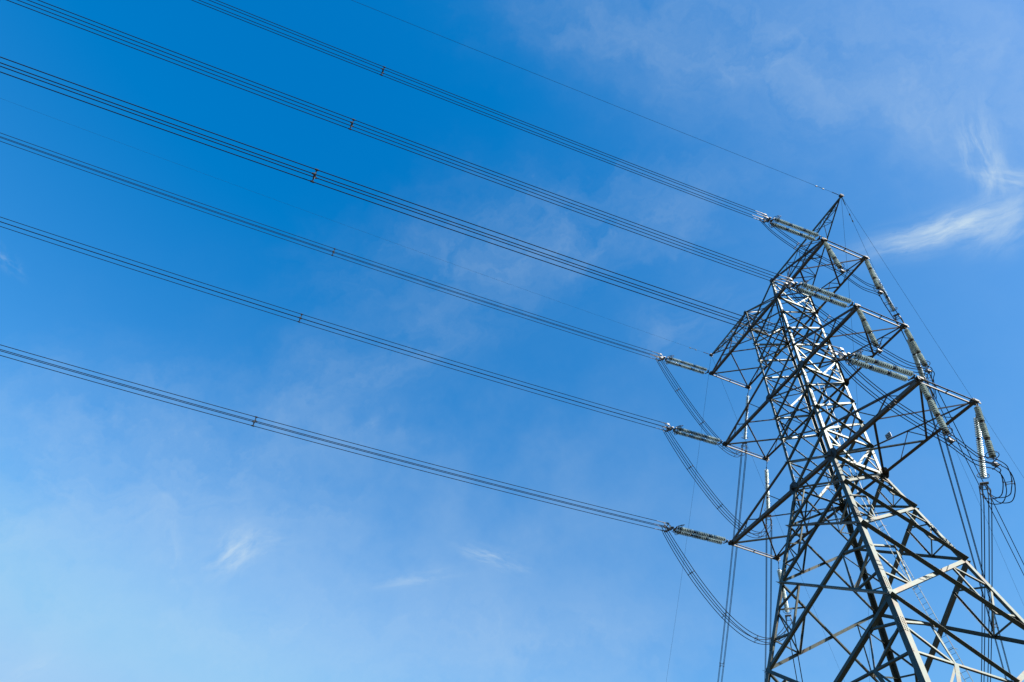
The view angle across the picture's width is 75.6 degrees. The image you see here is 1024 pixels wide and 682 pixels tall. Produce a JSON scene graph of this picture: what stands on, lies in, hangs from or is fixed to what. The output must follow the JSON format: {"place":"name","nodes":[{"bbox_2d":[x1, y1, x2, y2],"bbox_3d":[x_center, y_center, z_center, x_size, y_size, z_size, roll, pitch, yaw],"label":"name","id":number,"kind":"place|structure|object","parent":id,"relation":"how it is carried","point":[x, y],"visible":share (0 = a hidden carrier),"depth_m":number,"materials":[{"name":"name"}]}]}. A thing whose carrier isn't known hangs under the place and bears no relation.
{"place":"outdoors","nodes":[
{"label":"outdoors","id":0,"kind":"place"},
{"bbox_2d":[0,0,1023,681],"label":"sky","id":1,"kind":"structure","parent":0,"point":[143,539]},
{"label":"ground","id":2,"kind":"structure","parent":0,"visible":0},
{"bbox_2d":[709,193,1023,681],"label":"pylon","id":3,"kind":"object","parent":2,"relation":"on","point":[890,597],"visible":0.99,"depth_m":40.41,"materials":[{"name":"metal"}]},
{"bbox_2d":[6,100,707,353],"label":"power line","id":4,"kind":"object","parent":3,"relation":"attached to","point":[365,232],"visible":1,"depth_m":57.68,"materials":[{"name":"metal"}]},
{"bbox_2d":[352,0,837,194],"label":"earth wire","id":5,"kind":"object","parent":3,"relation":"attached to","point":[602,100],"visible":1,"depth_m":49.09,"materials":[{"name":"metal"}]},
{"bbox_2d":[650,351,709,373],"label":"tension insulator","id":6,"kind":"object","parent":3,"relation":"attached to","point":[675,360],"visible":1,"depth_m":59.38,"materials":[{"name":"ceramic"}]},
{"bbox_2d":[0,133,652,357],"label":"conductor bundle","id":7,"kind":"object","parent":6,"relation":"attached to","point":[312,244],"visible":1,"depth_m":51.86,"materials":[{"name":"metal"}]},
{"bbox_2d":[656,358,745,456],"bbox_3d":[17.523,6.862,58.686,12.999,6.286,1.321,39,-56,-23],"label":"jumper loop","id":8,"kind":"object","parent":6,"relation":"hanging from","point":[703,421],"visible":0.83,"depth_m":56.67,"materials":[{"name":"metal"}]},
{"bbox_2d":[666,360,710,679],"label":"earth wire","id":9,"kind":"object","parent":3,"relation":"attached to","point":[690,512],"visible":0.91,"depth_m":74.94,"materials":[{"name":"grey metal"}]},
{"bbox_2d":[656,421,722,444],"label":"tension insulator","id":10,"kind":"object","parent":3,"relation":"attached to","point":[677,430],"visible":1,"depth_m":52.90,"materials":[{"name":"ceramic"}]},
{"bbox_2d":[0,217,657,427],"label":"conductor bundle","id":11,"kind":"object","parent":10,"relation":"attached to","point":[317,323],"visible":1,"depth_m":46.03,"materials":[{"name":"metal"}]},
{"bbox_2d":[654,521,728,544],"bbox_3d":[13.005,13.912,47.211,6.186,1.054,1.076,20,-51,-9],"label":"tension insulator","id":12,"kind":"object","parent":3,"relation":"attached to","point":[692,533],"visible":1,"depth_m":47.27,"materials":[{"name":"ceramic"}]},
{"bbox_2d":[0,344,657,528],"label":"conductor bundle","id":13,"kind":"object","parent":12,"relation":"attached to","point":[254,421],"visible":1,"depth_m":41.04,"materials":[{"name":"metal"}]},
{"bbox_2d":[662,525,791,644],"bbox_3d":[16.065,18.614,47.251,14.595,5.143,0.889,36,-55,-21],"label":"jumper loop","id":14,"kind":"object","parent":12,"relation":"hanging from","point":[715,598],"visible":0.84,"depth_m":45.41,"materials":[{"name":"metal"}]},
{"bbox_2d":[741,390,748,456],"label":"tension insulator","id":15,"kind":"object","parent":3,"relation":"attached to","point":[745,428],"visible":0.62,"depth_m":61.51,"materials":[{"name":"ceramic"}]},
{"bbox_2d":[717,455,746,681],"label":"conductor bundle","id":16,"kind":"object","parent":15,"relation":"attached to","point":[723,663],"visible":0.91,"depth_m":68.62,"materials":[{"name":"metal"}]},
{"bbox_2d":[764,464,771,526],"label":"insulator","id":17,"kind":"object","parent":3,"relation":"attached to","point":[766,470],"visible":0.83,"depth_m":55.20,"materials":[{"name":"ceramic"}]},
{"bbox_2d":[663,426,771,537],"bbox_3d":[17.067,12.287,52.194,13.600,6.240,1.422,37,-55,-22],"label":"jumper loop","id":18,"kind":"object","parent":17,"relation":"hanging from","point":[709,488],"visible":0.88,"depth_m":50.19,"materials":[{"name":"metal"}]},
{"bbox_2d":[764,548,771,681],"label":"conductor bundle","id":19,"kind":"object","parent":17,"relation":"attached to","point":[770,605],"visible":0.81,"depth_m":60.30,"materials":[{"name":"metal"}]},
{"bbox_2d":[713,360,839,669],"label":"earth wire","id":20,"kind":"object","parent":3,"relation":"attached to","point":[769,499],"visible":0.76,"depth_m":71.93,"materials":[{"name":"grey metal"}]},
{"bbox_2d":[777,562,792,623],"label":"tension insulator","id":21,"kind":"object","parent":3,"relation":"attached to","point":[779,570],"visible":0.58,"depth_m":50.22,"materials":[{"name":"ceramic"}]},
{"bbox_2d":[788,630,802,681],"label":"conductor bundle","id":22,"kind":"object","parent":21,"relation":"attached to","point":[798,659],"visible":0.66,"depth_m":52.82,"materials":[{"name":"metal"}]},
{"bbox_2d":[752,210,821,240],"bbox_3d":[20.846,-8.480,49.615,6.182,1.112,1.076,20,-51,-9],"label":"tension insulator","id":23,"kind":"object","parent":3,"relation":"attached to","point":[796,227],"visible":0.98,"depth_m":49.73,"materials":[{"name":"ceramic"}]},
{"bbox_2d":[192,0,756,217],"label":"conductor bundle","id":24,"kind":"object","parent":23,"relation":"attached to","point":[383,69],"visible":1,"depth_m":43.61,"materials":[{"name":"metal"}]},
{"bbox_2d":[776,274,853,307],"bbox_3d":[19.991,-3.068,43.117,6.182,1.106,1.076,20,-51,-9],"label":"tension insulator","id":25,"kind":"object","parent":3,"relation":"attached to","point":[804,284],"visible":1,"depth_m":43.20,"materials":[{"name":"ceramic"}]},
{"bbox_2d":[7,0,780,282],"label":"conductor bundle","id":26,"kind":"object","parent":25,"relation":"attached to","point":[352,123],"visible":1,"depth_m":36.25,"materials":[{"name":"metal"}]},
{"bbox_2d":[823,241,845,274],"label":"suspension insulator","id":27,"kind":"object","parent":3,"relation":"hanging from","point":[831,253],"visible":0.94,"depth_m":48.42,"materials":[{"name":"ceramic"}]},
{"bbox_2d":[760,215,903,324],"bbox_3d":[24.951,-4.851,48.978,14.830,4.529,2.108,29,-53,-16],"label":"jumper loop","id":28,"kind":"object","parent":27,"relation":"hanging from","point":[831,267],"visible":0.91,"depth_m":47.38,"materials":[{"name":"metal"}]},
{"bbox_2d":[841,198,869,681],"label":"earth wire","id":29,"kind":"object","parent":3,"relation":"attached to","point":[857,405],"visible":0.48,"depth_m":62.21,"materials":[{"name":"grey metal"}]},
{"bbox_2d":[857,308,882,354],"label":"suspension insulator","id":30,"kind":"object","parent":3,"relation":"hanging from","point":[871,335],"visible":0.95,"depth_m":41.97,"materials":[{"name":"ceramic"}]},
{"bbox_2d":[823,344,917,381],"bbox_3d":[19.636,1.375,35.810,6.182,1.111,1.076,20,-51,-9],"label":"tension insulator","id":31,"kind":"object","parent":3,"relation":"attached to","point":[880,370],"visible":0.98,"depth_m":35.88,"materials":[{"name":"ceramic"}]},
{"bbox_2d":[0,57,830,354],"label":"conductor bundle","id":32,"kind":"object","parent":31,"relation":"attached to","point":[314,176],"visible":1,"depth_m":29.41,"materials":[{"name":"metal"}]},
{"bbox_2d":[865,259,882,295],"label":"suspension insulator","id":33,"kind":"object","parent":3,"relation":"hanging from","point":[872,273],"visible":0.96,"depth_m":49.08,"materials":[{"name":"ceramic"}]},
{"bbox_2d":[873,269,903,321],"bbox_3d":[29.206,-3.543,51.692,0.637,2.380,6.217,-31,-60,29],"label":"tension insulator","id":34,"kind":"object","parent":3,"relation":"attached to","point":[892,309],"visible":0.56,"depth_m":51.82,"materials":[{"name":"ceramic"}]},
{"bbox_2d":[901,331,1023,574],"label":"conductor bundle","id":35,"kind":"object","parent":34,"relation":"attached to","point":[975,477],"visible":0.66,"depth_m":58.39,"materials":[{"name":"metal"}]},
{"bbox_2d":[904,328,931,374],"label":"suspension insulator","id":36,"kind":"object","parent":3,"relation":"hanging from","point":[920,356],"visible":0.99,"depth_m":42.56,"materials":[{"name":"ceramic"}]},
{"bbox_2d":[784,279,936,398],"bbox_3d":[24.185,0.679,42.563,15.061,4.542,2.709,32,-53,-18],"label":"jumper loop","id":37,"kind":"object","parent":36,"relation":"hanging from","point":[862,339],"visible":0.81,"depth_m":40.89,"materials":[{"name":"metal"}]},
{"bbox_2d":[907,339,933,397],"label":"tension insulator","id":38,"kind":"object","parent":3,"relation":"attached to","point":[915,357],"visible":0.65,"depth_m":45.94,"materials":[{"name":"ceramic"}]},
{"bbox_2d":[928,395,1012,680],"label":"conductor bundle","id":39,"kind":"object","parent":38,"relation":"attached to","point":[996,624],"visible":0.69,"depth_m":51.83,"materials":[{"name":"metal"}]},
{"bbox_2d":[842,198,1022,602],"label":"earth wire","id":40,"kind":"object","parent":3,"relation":"attached to","point":[903,333],"visible":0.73,"depth_m":57.97,"materials":[{"name":"metal"}]},
{"bbox_2d":[843,199,1023,477],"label":"earth wire","id":41,"kind":"object","parent":3,"relation":"attached to","point":[925,326],"visible":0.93,"depth_m":57.72,"materials":[{"name":"grey metal"}]},
{"bbox_2d":[919,382,955,445],"bbox_3d":[22.302,3.685,34.815,0.639,4.559,0.639,20,-51,-9],"label":"suspension insulator","id":42,"kind":"object","parent":3,"relation":"hanging from","point":[933,407],"visible":0.97,"depth_m":34.68,"materials":[{"name":"ceramic"}]},
{"bbox_2d":[973,414,991,503],"bbox_3d":[27.094,6.645,38.180,0.639,2.540,6.186,-15,-54,19],"label":"tension insulator","id":43,"kind":"object","parent":3,"relation":"attached to","point":[979,444],"visible":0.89,"depth_m":38.27,"materials":[{"name":"ceramic"}]},
{"bbox_2d":[980,500,992,681],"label":"conductor bundle","id":44,"kind":"object","parent":43,"relation":"attached to","point":[989,581],"visible":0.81,"depth_m":41.51,"materials":[{"name":"metal"}]},
{"bbox_2d":[974,404,999,469],"bbox_3d":[25.467,4.995,35.539,1.082,4.491,0.633,-17,-54,20],"label":"suspension insulator","id":45,"kind":"object","parent":3,"relation":"hanging from","point":[985,433],"visible":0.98,"depth_m":35.42,"materials":[{"name":"ceramic"}]},
{"bbox_2d":[834,350,1015,504],"bbox_3d":[23.252,5.242,35.177,14.099,4.928,2.838,35,-54,-20],"label":"jumper loop","id":46,"kind":"object","parent":45,"relation":"hanging from","point":[1002,477],"visible":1,"depth_m":33.75,"materials":[{"name":"metal"}]}
]}

